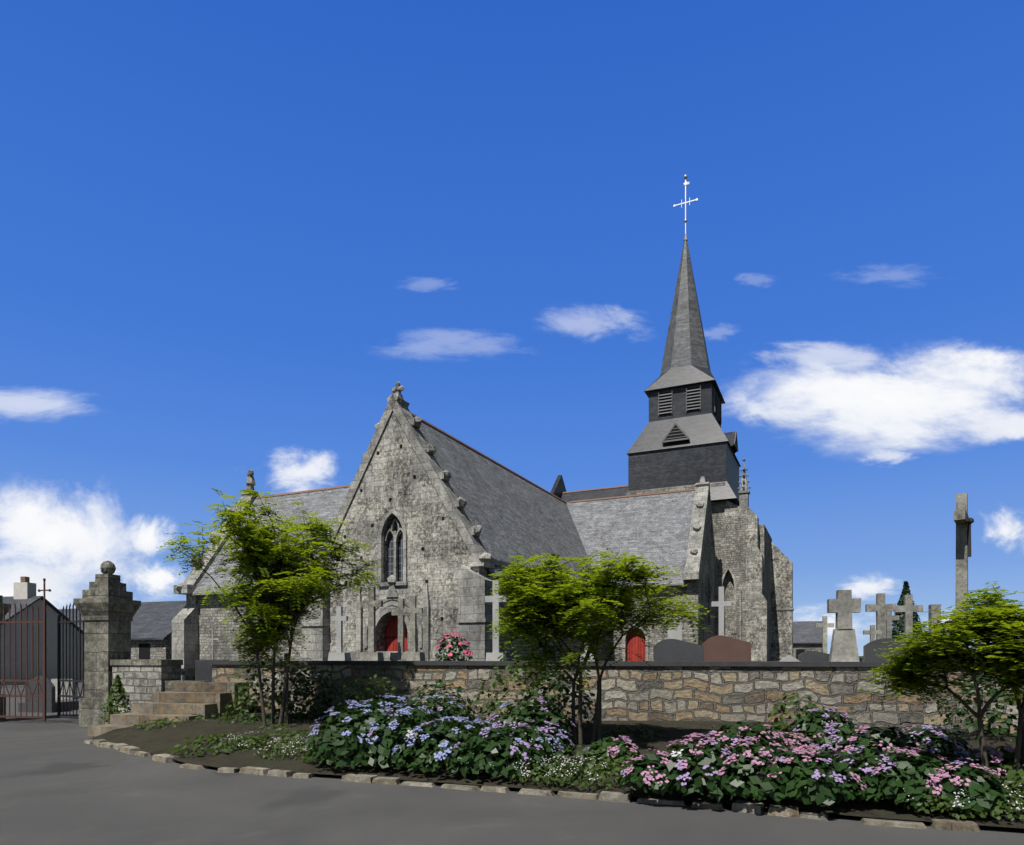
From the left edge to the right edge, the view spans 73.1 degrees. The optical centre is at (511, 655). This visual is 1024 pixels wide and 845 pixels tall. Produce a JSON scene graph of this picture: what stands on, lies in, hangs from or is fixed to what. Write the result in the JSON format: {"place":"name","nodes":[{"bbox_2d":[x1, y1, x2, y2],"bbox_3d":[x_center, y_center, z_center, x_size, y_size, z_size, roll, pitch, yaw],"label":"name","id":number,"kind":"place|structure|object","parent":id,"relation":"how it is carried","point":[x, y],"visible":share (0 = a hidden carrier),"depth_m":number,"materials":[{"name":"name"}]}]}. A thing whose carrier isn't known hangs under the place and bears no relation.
{"place":"outdoors","nodes":[
{"label":"outdoors","id":0,"kind":"place"},
{"bbox_2d":[0,561,74,608],"bbox_3d":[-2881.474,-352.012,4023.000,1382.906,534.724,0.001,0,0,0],"label":"cloud","id":1,"kind":"structure","parent":0,"point":[64,598],"depth_m":4023.00,"materials":[{"name":"white"}]},
{"bbox_2d":[0,391,79,417],"bbox_3d":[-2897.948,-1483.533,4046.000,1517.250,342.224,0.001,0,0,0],"label":"cloud","id":2,"kind":"structure","parent":0,"point":[27,404],"depth_m":4046.00,"materials":[{"name":"white"}]},
{"bbox_2d":[1,576,82,684],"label":"house","id":3,"kind":"structure","parent":0,"point":[24,590],"depth_m":39.00,"materials":[{"name":"stone"}]},
{"bbox_2d":[0,490,127,596],"bbox_3d":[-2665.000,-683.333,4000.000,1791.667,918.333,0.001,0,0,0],"label":"cloud","id":4,"kind":"structure","parent":0,"point":[58,547],"depth_m":4000.00,"materials":[{"name":"white"}]},
{"bbox_2d":[58,597,81,618],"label":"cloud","id":5,"kind":"structure","parent":0,"point":[70,612],"depth_m":50.38,"materials":[{"name":"stone"}]},
{"bbox_2d":[70,601,194,680],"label":"house","id":6,"kind":"structure","parent":0,"point":[151,630],"depth_m":42.29,"materials":[{"name":"stone"}]},
{"bbox_2d":[122,517,171,561],"bbox_3d":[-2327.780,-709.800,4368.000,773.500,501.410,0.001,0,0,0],"label":"cloud","id":7,"kind":"structure","parent":0,"point":[143,537],"depth_m":4368.00,"materials":[{"name":"white"}]},
{"bbox_2d":[124,564,182,596],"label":"cloud","id":8,"kind":"structure","parent":0,"point":[157,579],"depth_m":4391.00,"materials":[{"name":"white"}]},
{"bbox_2d":[110,659,211,713],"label":"stone wall","id":9,"kind":"structure","parent":0,"point":[142,680],"depth_m":14.77,"materials":[{"name":"grey stone"}]},
{"bbox_2d":[156,488,381,726],"bbox_3d":[-4.273,-0.665,12.518,3.648,4.430,4.407,0,0,0],"label":"tree","id":10,"kind":"object","parent":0,"point":[307,589],"depth_m":12.17,"materials":[{"name":"green plant"}]},
{"bbox_2d":[273,454,333,491],"bbox_3d":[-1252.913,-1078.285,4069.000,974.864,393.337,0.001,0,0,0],"label":"cloud","id":11,"kind":"structure","parent":0,"point":[294,477],"depth_m":4069.00,"materials":[{"name":"white"}]},
{"bbox_2d":[406,277,452,291],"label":"cloud","id":12,"kind":"structure","parent":0,"point":[424,284],"depth_m":4115.00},
{"bbox_2d":[172,381,716,668],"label":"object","id":13,"kind":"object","parent":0,"point":[475,615],"visible":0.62,"depth_m":30.16,"materials":[{"name":"grey stone"}]},
{"bbox_2d":[384,329,508,358],"bbox_3d":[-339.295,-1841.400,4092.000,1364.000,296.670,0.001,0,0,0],"label":"cloud","id":14,"kind":"structure","parent":0,"point":[428,344],"depth_m":4092.00,"materials":[{"name":"white"}]},
{"bbox_2d":[0,656,1023,844],"bbox_3d":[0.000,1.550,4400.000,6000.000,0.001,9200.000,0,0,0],"label":"road","id":15,"kind":"structure","parent":0,"point":[62,782],"depth_m":6.75,"materials":[{"name":"grey asphalt"}]},
{"bbox_2d":[0,595,10,720],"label":"gate pillar","id":16,"kind":"structure","parent":15,"relation":"on","point":[6,606],"depth_m":16.42,"materials":[{"name":"stone"}]},
{"bbox_2d":[73,561,140,726],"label":"gate pillar","id":17,"kind":"structure","parent":15,"relation":"on","point":[107,606],"depth_m":15.01,"materials":[{"name":"stone"}]},
{"bbox_2d":[0,578,83,720],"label":"metal gate","id":18,"kind":"structure","parent":17,"relation":"attached to","point":[59,679],"depth_m":15.93,"materials":[{"name":"metal"}]},
{"bbox_2d":[93,674,131,725],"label":"pillar shrub","id":19,"kind":"object","parent":15,"relation":"on","point":[116,687],"visible":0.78,"depth_m":14.05,"materials":[{"name":"green plant"}]},
{"bbox_2d":[88,682,248,736],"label":"stone steps","id":20,"kind":"structure","parent":15,"relation":"on","point":[183,700],"depth_m":13.79,"materials":[{"name":"beige stone"}]},
{"bbox_2d":[195,630,228,680],"bbox_3d":[-7.500,0.000,17.300,0.600,1.300,0.600,0,0,0],"label":"grave cross","id":21,"kind":"object","parent":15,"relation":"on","point":[203,670],"visible":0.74,"depth_m":17.00,"materials":[{"name":"white stone"}]},
{"bbox_2d":[84,739,1023,831],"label":"kerb stones","id":22,"kind":"object","parent":15,"relation":"on","point":[752,807],"visible":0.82,"depth_m":7.47,"materials":[{"name":"grey stone"}]},
{"bbox_2d":[89,712,1023,828],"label":"garden bed","id":23,"kind":"object","parent":15,"relation":"on","point":[157,740],"visible":0.32,"depth_m":9.53,"materials":[{"name":"soil"}]},
{"bbox_2d":[132,716,191,730],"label":"ground cover","id":24,"kind":"object","parent":23,"relation":"on","point":[158,723],"visible":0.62,"depth_m":12.79,"materials":[{"name":"green plant"}]},
{"bbox_2d":[191,712,232,719],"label":"ground cover","id":25,"kind":"object","parent":23,"relation":"on","point":[202,716],"visible":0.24,"depth_m":13.31,"materials":[{"name":"green plant"}]},
{"bbox_2d":[167,731,265,756],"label":"ground cover","id":26,"kind":"object","parent":23,"relation":"on","point":[196,744],"visible":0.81,"depth_m":10.16,"materials":[{"name":"green plant"}]},
{"bbox_2d":[219,714,270,723],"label":"ground cover","id":27,"kind":"object","parent":23,"relation":"on","point":[244,721],"visible":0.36,"depth_m":12.95,"materials":[{"name":"green plant"}]},
{"bbox_2d":[216,731,282,751],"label":"daisies","id":28,"kind":"object","parent":23,"relation":"on","point":[255,739],"visible":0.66,"depth_m":10.35,"materials":[{"name":"green plant"}]},
{"bbox_2d":[240,717,278,723],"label":"ground cover","id":29,"kind":"object","parent":23,"relation":"on","point":[259,721],"visible":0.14,"depth_m":12.78,"materials":[{"name":"green plant"}]},
{"bbox_2d":[224,648,315,720],"bbox_3d":[-4.748,0.603,13.596,1.762,1.550,1.465,0,0,0],"label":"shrub","id":30,"kind":"object","parent":23,"relation":"on","point":[278,699],"visible":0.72,"depth_m":13.35,"materials":[{"name":"green plant"}]},
{"bbox_2d":[245,722,299,730],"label":"ground cover","id":31,"kind":"object","parent":23,"relation":"on","point":[277,729],"visible":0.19,"depth_m":11.90,"materials":[{"name":"green plant"}]},
{"bbox_2d":[250,729,320,744],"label":"ground cover","id":32,"kind":"object","parent":23,"relation":"on","point":[301,733],"visible":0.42,"depth_m":10.93,"materials":[{"name":"green plant"}]},
{"bbox_2d":[253,736,319,759],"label":"daisies","id":33,"kind":"object","parent":23,"relation":"on","point":[298,743],"visible":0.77,"depth_m":9.71,"materials":[{"name":"green plant"}]},
{"bbox_2d":[279,663,341,718],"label":"shrub","id":34,"kind":"object","parent":23,"relation":"on","point":[317,706],"visible":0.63,"depth_m":13.86,"materials":[{"name":"green plant"}]},
{"bbox_2d":[299,744,355,764],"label":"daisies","id":35,"kind":"object","parent":23,"relation":"on","point":[313,753],"visible":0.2,"depth_m":9.36,"materials":[{"name":"green plant"}]},
{"bbox_2d":[306,700,401,768],"bbox_3d":[-2.072,1.004,9.229,1.327,0.833,1.298,0,0,0],"label":"hydrangea","id":36,"kind":"object","parent":23,"relation":"on","point":[344,736],"visible":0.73,"depth_m":8.88,"materials":[{"name":"green plant"}]},
{"bbox_2d":[325,674,401,722],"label":"shrub","id":37,"kind":"object","parent":23,"relation":"on","point":[368,694],"visible":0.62,"depth_m":12.85,"materials":[{"name":"green plant"}]},
{"bbox_2d":[348,693,439,745],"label":"hydrangea","id":38,"kind":"object","parent":23,"relation":"on","point":[380,703],"visible":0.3,"depth_m":10.31,"materials":[{"name":"green plant"}]},
{"bbox_2d":[357,702,450,769],"bbox_3d":[-1.397,1.025,9.091,1.235,0.824,1.243,0,0,0],"label":"hydrangea","id":39,"kind":"object","parent":23,"relation":"on","point":[405,719],"visible":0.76,"depth_m":8.73,"materials":[{"name":"green plant"}]},
{"bbox_2d":[400,679,476,723],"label":"shrub","id":40,"kind":"object","parent":23,"relation":"on","point":[433,692],"visible":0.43,"depth_m":12.53,"materials":[{"name":"green plant"}]},
{"bbox_2d":[395,737,486,770],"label":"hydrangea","id":41,"kind":"object","parent":23,"relation":"on","point":[431,753],"visible":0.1,"depth_m":8.79,"materials":[{"name":"green plant"}]},
{"bbox_2d":[402,695,480,734],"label":"hydrangea","id":42,"kind":"object","parent":23,"relation":"on","point":[443,710],"visible":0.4,"depth_m":11.02,"materials":[{"name":"green plant"}]},
{"bbox_2d":[395,743,488,770],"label":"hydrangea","id":43,"kind":"object","parent":23,"relation":"on","point":[443,763],"visible":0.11,"depth_m":8.69,"materials":[{"name":"green plant"}]},
{"bbox_2d":[391,716,522,773],"bbox_3d":[-0.680,1.095,8.789,1.731,0.661,1.313,0,0,0],"label":"hydrangea","id":44,"kind":"object","parent":23,"relation":"on","point":[450,750],"visible":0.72,"depth_m":8.42,"materials":[{"name":"green plant"}]},
{"bbox_2d":[447,723,564,777],"bbox_3d":[-0.066,1.133,8.489,1.453,0.618,1.174,0,0,0],"label":"hydrangea","id":45,"kind":"object","parent":23,"relation":"on","point":[520,751],"visible":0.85,"depth_m":8.18,"materials":[{"name":"green plant"}]},
{"bbox_2d":[472,651,571,727],"bbox_3d":[0.148,0.623,11.803,1.758,1.522,1.443,0,0,0],"label":"shrub","id":46,"kind":"object","parent":23,"relation":"on","point":[491,703],"visible":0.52,"depth_m":11.65,"materials":[{"name":"green plant"}]},
{"bbox_2d":[486,696,576,751],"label":"hydrangea","id":47,"kind":"object","parent":23,"relation":"on","point":[523,715],"visible":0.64,"depth_m":9.47,"materials":[{"name":"green plant"}]},
{"bbox_2d":[509,718,573,758],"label":"hydrangea","id":48,"kind":"object","parent":23,"relation":"on","point":[545,729],"visible":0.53,"depth_m":9.14,"materials":[{"name":"green plant"}]},
{"bbox_2d":[504,755,597,785],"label":"daisies","id":49,"kind":"object","parent":23,"relation":"on","point":[537,778],"visible":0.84,"depth_m":7.92,"materials":[{"name":"green plant"}]},
{"bbox_2d":[523,659,595,731],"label":"shrub","id":50,"kind":"object","parent":23,"relation":"on","point":[560,686],"visible":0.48,"depth_m":11.43,"materials":[{"name":"green plant"}]},
{"bbox_2d":[543,756,636,789],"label":"daisies","id":51,"kind":"object","parent":23,"relation":"on","point":[610,767],"visible":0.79,"depth_m":7.69,"materials":[{"name":"green plant"}]},
{"bbox_2d":[548,743,644,774],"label":"ground cover","id":52,"kind":"object","parent":23,"relation":"on","point":[586,752],"visible":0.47,"depth_m":8.46,"materials":[{"name":"green plant"}]},
{"bbox_2d":[582,735,642,765],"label":"hydrangea","id":53,"kind":"object","parent":23,"relation":"on","point":[611,743],"visible":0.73,"depth_m":8.74,"materials":[{"name":"green plant"}]},
{"bbox_2d":[602,725,667,740],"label":"hydrangea bush","id":54,"kind":"object","parent":23,"relation":"on","point":[631,734],"visible":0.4,"depth_m":10.50,"materials":[{"name":"green plant"}]},
{"bbox_2d":[618,749,696,795],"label":"hydrangea","id":55,"kind":"object","parent":23,"relation":"on","point":[649,766],"visible":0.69,"depth_m":7.14,"materials":[{"name":"green plant"}]},
{"bbox_2d":[654,733,749,802],"bbox_3d":[1.945,1.121,7.200,0.971,0.635,0.908,0,0,-37],"label":"hydrangea","id":56,"kind":"object","parent":23,"relation":"on","point":[707,755],"visible":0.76,"depth_m":6.93,"materials":[{"name":"green plant"}]},
{"bbox_2d":[700,731,759,746],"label":"hydrangea","id":57,"kind":"object","parent":23,"relation":"on","point":[740,737],"visible":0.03,"depth_m":8.85,"materials":[{"name":"pink plant"}]},
{"bbox_2d":[697,721,794,760],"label":"hydrangea","id":58,"kind":"object","parent":23,"relation":"on","point":[763,736],"visible":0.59,"depth_m":8.07,"materials":[{"name":"green plant"}]},
{"bbox_2d":[697,761,808,798],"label":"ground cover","id":59,"kind":"object","parent":23,"relation":"on","point":[748,786],"visible":0.01,"depth_m":7.07,"materials":[{"name":"green plant"}]},
{"bbox_2d":[713,736,803,801],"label":"hydrangea","id":60,"kind":"object","parent":23,"relation":"on","point":[756,757],"visible":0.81,"depth_m":6.76,"materials":[{"name":"green plant"}]},
{"bbox_2d":[739,741,821,776],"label":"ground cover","id":61,"kind":"object","parent":23,"relation":"on","point":[782,751],"visible":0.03,"depth_m":8.23,"materials":[{"name":"green plant"}]},
{"bbox_2d":[755,730,810,744],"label":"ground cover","id":62,"kind":"object","parent":23,"relation":"on","point":[793,733],"visible":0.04,"depth_m":9.69,"materials":[{"name":"green plant"}]},
{"bbox_2d":[759,732,820,757],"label":"hydrangea","id":63,"kind":"object","parent":23,"relation":"on","point":[803,742],"visible":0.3,"depth_m":8.59,"materials":[{"name":"pink plant"}]},
{"bbox_2d":[768,690,824,736],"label":"shrub","id":64,"kind":"object","parent":23,"relation":"on","point":[781,723],"visible":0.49,"depth_m":10.50,"materials":[{"name":"green plant"}]},
{"bbox_2d":[784,745,834,768],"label":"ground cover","id":65,"kind":"object","parent":23,"relation":"on","point":[814,749],"visible":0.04,"depth_m":8.29,"materials":[{"name":"green plant"}]},
{"bbox_2d":[757,746,866,805],"bbox_3d":[2.965,1.166,6.870,1.116,0.558,0.975,0,0,0],"label":"hydrangea","id":66,"kind":"object","parent":23,"relation":"on","point":[805,775],"visible":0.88,"depth_m":6.58,"materials":[{"name":"green plant"}]},
{"bbox_2d":[786,705,857,740],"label":"hydrangea","id":67,"kind":"object","parent":23,"relation":"on","point":[808,720],"visible":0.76,"depth_m":10.00,"materials":[{"name":"green plant"}]},
{"bbox_2d":[808,723,866,758],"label":"hydrangea","id":68,"kind":"object","parent":23,"relation":"on","point":[833,736],"visible":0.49,"depth_m":8.84,"materials":[{"name":"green plant"}]},
{"bbox_2d":[819,745,912,803],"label":"hydrangea","id":69,"kind":"object","parent":23,"relation":"on","point":[861,768],"visible":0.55,"depth_m":6.74,"materials":[{"name":"green plant"}]},
{"bbox_2d":[833,724,919,770],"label":"hydrangea","id":70,"kind":"object","parent":23,"relation":"on","point":[871,739],"visible":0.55,"depth_m":7.74,"materials":[{"name":"green plant"}]},
{"bbox_2d":[859,735,932,762],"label":"hydrangea","id":71,"kind":"object","parent":23,"relation":"on","point":[909,748],"visible":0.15,"depth_m":8.42,"materials":[{"name":"green plant"}]},
{"bbox_2d":[864,747,965,808],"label":"hydrangea","id":72,"kind":"object","parent":23,"relation":"on","point":[909,765],"visible":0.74,"depth_m":6.50,"materials":[{"name":"green plant"}]},
{"bbox_2d":[898,725,974,757],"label":"hydrangea","id":73,"kind":"object","parent":23,"relation":"on","point":[936,741],"visible":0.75,"depth_m":8.76,"materials":[{"name":"green plant"}]},
{"bbox_2d":[858,581,1023,787],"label":"tree","id":74,"kind":"object","parent":23,"relation":"on","point":[964,633],"depth_m":7.13,"materials":[{"name":"green plant"}]},
{"bbox_2d":[893,776,1005,819],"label":"daisies","id":75,"kind":"object","parent":23,"relation":"on","point":[931,799],"visible":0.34,"depth_m":6.30,"materials":[{"name":"green plant"}]},
{"bbox_2d":[923,758,1013,813],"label":"hydrangea","id":76,"kind":"object","parent":23,"relation":"on","point":[976,784],"visible":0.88,"depth_m":6.29,"materials":[{"name":"green plant"}]},
{"bbox_2d":[929,781,1023,819],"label":"daisies","id":77,"kind":"object","parent":23,"relation":"on","point":[1009,810],"visible":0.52,"depth_m":6.18,"materials":[{"name":"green plant"}]},
{"bbox_2d":[931,673,1023,741],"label":"shrub","id":78,"kind":"object","parent":23,"relation":"on","point":[1005,725],"visible":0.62,"depth_m":10.07,"materials":[{"name":"green plant"}]},
{"bbox_2d":[963,742,1023,787],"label":"hydrangea","id":79,"kind":"object","parent":23,"relation":"on","point":[998,760],"visible":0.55,"depth_m":7.32,"materials":[{"name":"green plant"}]},
{"bbox_2d":[984,764,1023,807],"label":"hydrangea bush","id":80,"kind":"object","parent":23,"relation":"on","point":[1019,774],"visible":0.41,"depth_m":6.62,"materials":[{"name":"green plant"}]},
{"bbox_2d":[210,660,1023,732],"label":"retaining wall","id":81,"kind":"structure","parent":15,"relation":"on","point":[748,691],"depth_m":12.80,"materials":[{"name":"beige stone"}]},
{"bbox_2d":[793,621,821,658],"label":"house","id":82,"kind":"structure","parent":15,"relation":"on","point":[807,635],"depth_m":76.31,"materials":[{"name":"stone"}]},
{"bbox_2d":[0,0,1023,655],"label":"sky","id":83,"kind":"structure","parent":0,"point":[217,217],"materials":[{"name":"blue"}]},
{"bbox_2d":[547,307,635,339],"bbox_3d":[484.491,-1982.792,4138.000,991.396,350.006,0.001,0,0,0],"label":"cloud","id":84,"kind":"structure","parent":0,"point":[583,322],"depth_m":4138.00,"materials":[{"name":"white"}]},
{"bbox_2d":[487,544,713,745],"bbox_3d":[1.204,0.029,9.856,3.126,3.041,3.200,0,0,0],"label":"tree","id":85,"kind":"object","parent":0,"point":[575,603],"depth_m":9.42,"materials":[{"name":"green plant"}]},
{"bbox_2d":[625,240,793,660],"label":"church tower","id":86,"kind":"structure","parent":0,"point":[682,439],"depth_m":49.84,"materials":[{"name":"grey stone"}]},
{"bbox_2d":[673,175,697,240],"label":"cross","id":87,"kind":"object","parent":86,"relation":"on","point":[686,184],"visible":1,"depth_m":52.62,"materials":[{"name":"white metal"}]},
{"bbox_2d":[703,324,735,339],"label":"cloud","id":88,"kind":"structure","parent":0,"point":[718,333],"depth_m":4161.00,"materials":[{"name":"white"}]},
{"bbox_2d":[735,273,772,286],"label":"cloud","id":89,"kind":"structure","parent":0,"point":[754,279],"depth_m":4253.00,"materials":[{"name":"white"}]},
{"bbox_2d":[730,391,801,427],"bbox_3d":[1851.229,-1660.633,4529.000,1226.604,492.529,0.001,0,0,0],"label":"cloud","id":90,"kind":"structure","parent":0,"point":[755,409],"depth_m":4529.00,"materials":[{"name":"white"}]},
{"bbox_2d":[762,342,878,370],"bbox_3d":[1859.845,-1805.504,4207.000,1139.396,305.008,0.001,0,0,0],"label":"cloud","id":91,"kind":"structure","parent":0,"point":[833,356],"depth_m":4207.00,"materials":[{"name":"white"}]},
{"bbox_2d":[799,607,859,638],"bbox_3d":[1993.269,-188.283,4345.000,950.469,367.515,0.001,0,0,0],"label":"cloud","id":92,"kind":"structure","parent":0,"point":[831,617],"depth_m":4345.00,"materials":[{"name":"white"}]},
{"bbox_2d":[843,577,893,599],"bbox_3d":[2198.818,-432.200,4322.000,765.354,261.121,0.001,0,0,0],"label":"cloud","id":93,"kind":"structure","parent":0,"point":[862,589],"depth_m":4322.00,"materials":[{"name":"white"}]},
{"bbox_2d":[862,449,909,463],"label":"cloud","id":94,"kind":"structure","parent":0,"point":[892,456],"depth_m":4276.00,"materials":[{"name":"white"}]},
{"bbox_2d":[852,265,923,286],"bbox_3d":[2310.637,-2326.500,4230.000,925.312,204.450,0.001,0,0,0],"label":"cloud","id":95,"kind":"structure","parent":0,"point":[895,274],"depth_m":4230.00,"materials":[{"name":"white"}]},
{"bbox_2d":[762,356,1023,450],"bbox_3d":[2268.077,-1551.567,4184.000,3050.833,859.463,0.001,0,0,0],"label":"cloud","id":96,"kind":"structure","parent":0,"point":[924,403],"depth_m":4184.00,"materials":[{"name":"white"}]},
{"bbox_2d":[929,347,1023,402],"bbox_3d":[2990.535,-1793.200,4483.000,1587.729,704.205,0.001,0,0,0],"label":"cloud","id":97,"kind":"structure","parent":0,"point":[1002,372],"depth_m":4483.00,"materials":[{"name":"white"}]},
{"bbox_2d":[973,412,1023,442],"bbox_3d":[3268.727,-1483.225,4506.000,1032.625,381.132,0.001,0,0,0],"label":"cloud","id":98,"kind":"structure","parent":0,"point":[1015,432],"depth_m":4506.00,"materials":[{"name":"white"}]},
{"bbox_2d":[986,513,1023,547],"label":"cloud","id":99,"kind":"structure","parent":0,"point":[1008,528],"depth_m":4299.00,"materials":[{"name":"white"}]},
{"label":"churchyard ground","id":100,"kind":"object","parent":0,"visible":0},
{"bbox_2d":[186,412,715,660],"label":"church walls","id":101,"kind":"structure","parent":100,"relation":"on","point":[396,478],"depth_m":30.42,"materials":[{"name":"grey stone"}]},
{"bbox_2d":[190,413,694,594],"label":"church roofs","id":102,"kind":"structure","parent":101,"relation":"on","point":[510,512],"depth_m":40.38,"materials":[{"name":"grey stone"}]},
{"bbox_2d":[251,517,645,660],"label":"church windows","id":103,"kind":"structure","parent":101,"relation":"in","point":[394,539],"depth_m":30.51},
{"bbox_2d":[435,631,473,660],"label":"flowering bush","id":104,"kind":"object","parent":100,"relation":"on","point":[450,655],"visible":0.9,"depth_m":20.81,"materials":[{"name":"green plant"}]},
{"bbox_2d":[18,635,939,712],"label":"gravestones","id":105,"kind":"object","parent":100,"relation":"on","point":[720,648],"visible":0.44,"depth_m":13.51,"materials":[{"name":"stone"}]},
{"bbox_2d":[328,580,730,660],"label":"gravestone crosses","id":106,"kind":"object","parent":100,"relation":"on","point":[401,612],"visible":0.56,"depth_m":20.46,"materials":[{"name":"stone"}]},
{"bbox_2d":[816,590,940,661],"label":"stone grave crosses","id":107,"kind":"object","parent":100,"relation":"on","point":[844,605],"visible":0.57,"depth_m":14.55,"materials":[{"name":"white stone"}]},
{"bbox_2d":[892,581,923,638],"bbox_3d":[22.782,-1.963,40.021,2.810,4.766,2.876,0,0,0],"label":"conifer","id":108,"kind":"object","parent":100,"relation":"on","point":[898,627],"visible":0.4,"depth_m":39.74,"materials":[{"name":"green plant"}]},
{"bbox_2d":[954,493,975,661],"bbox_3d":[14.328,-2.275,22.000,1.100,5.750,1.800,0,0,37],"label":"calvary cross","id":109,"kind":"object","parent":100,"relation":"on","point":[963,521],"visible":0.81,"depth_m":21.87,"materials":[{"name":"stone"}]}
]}

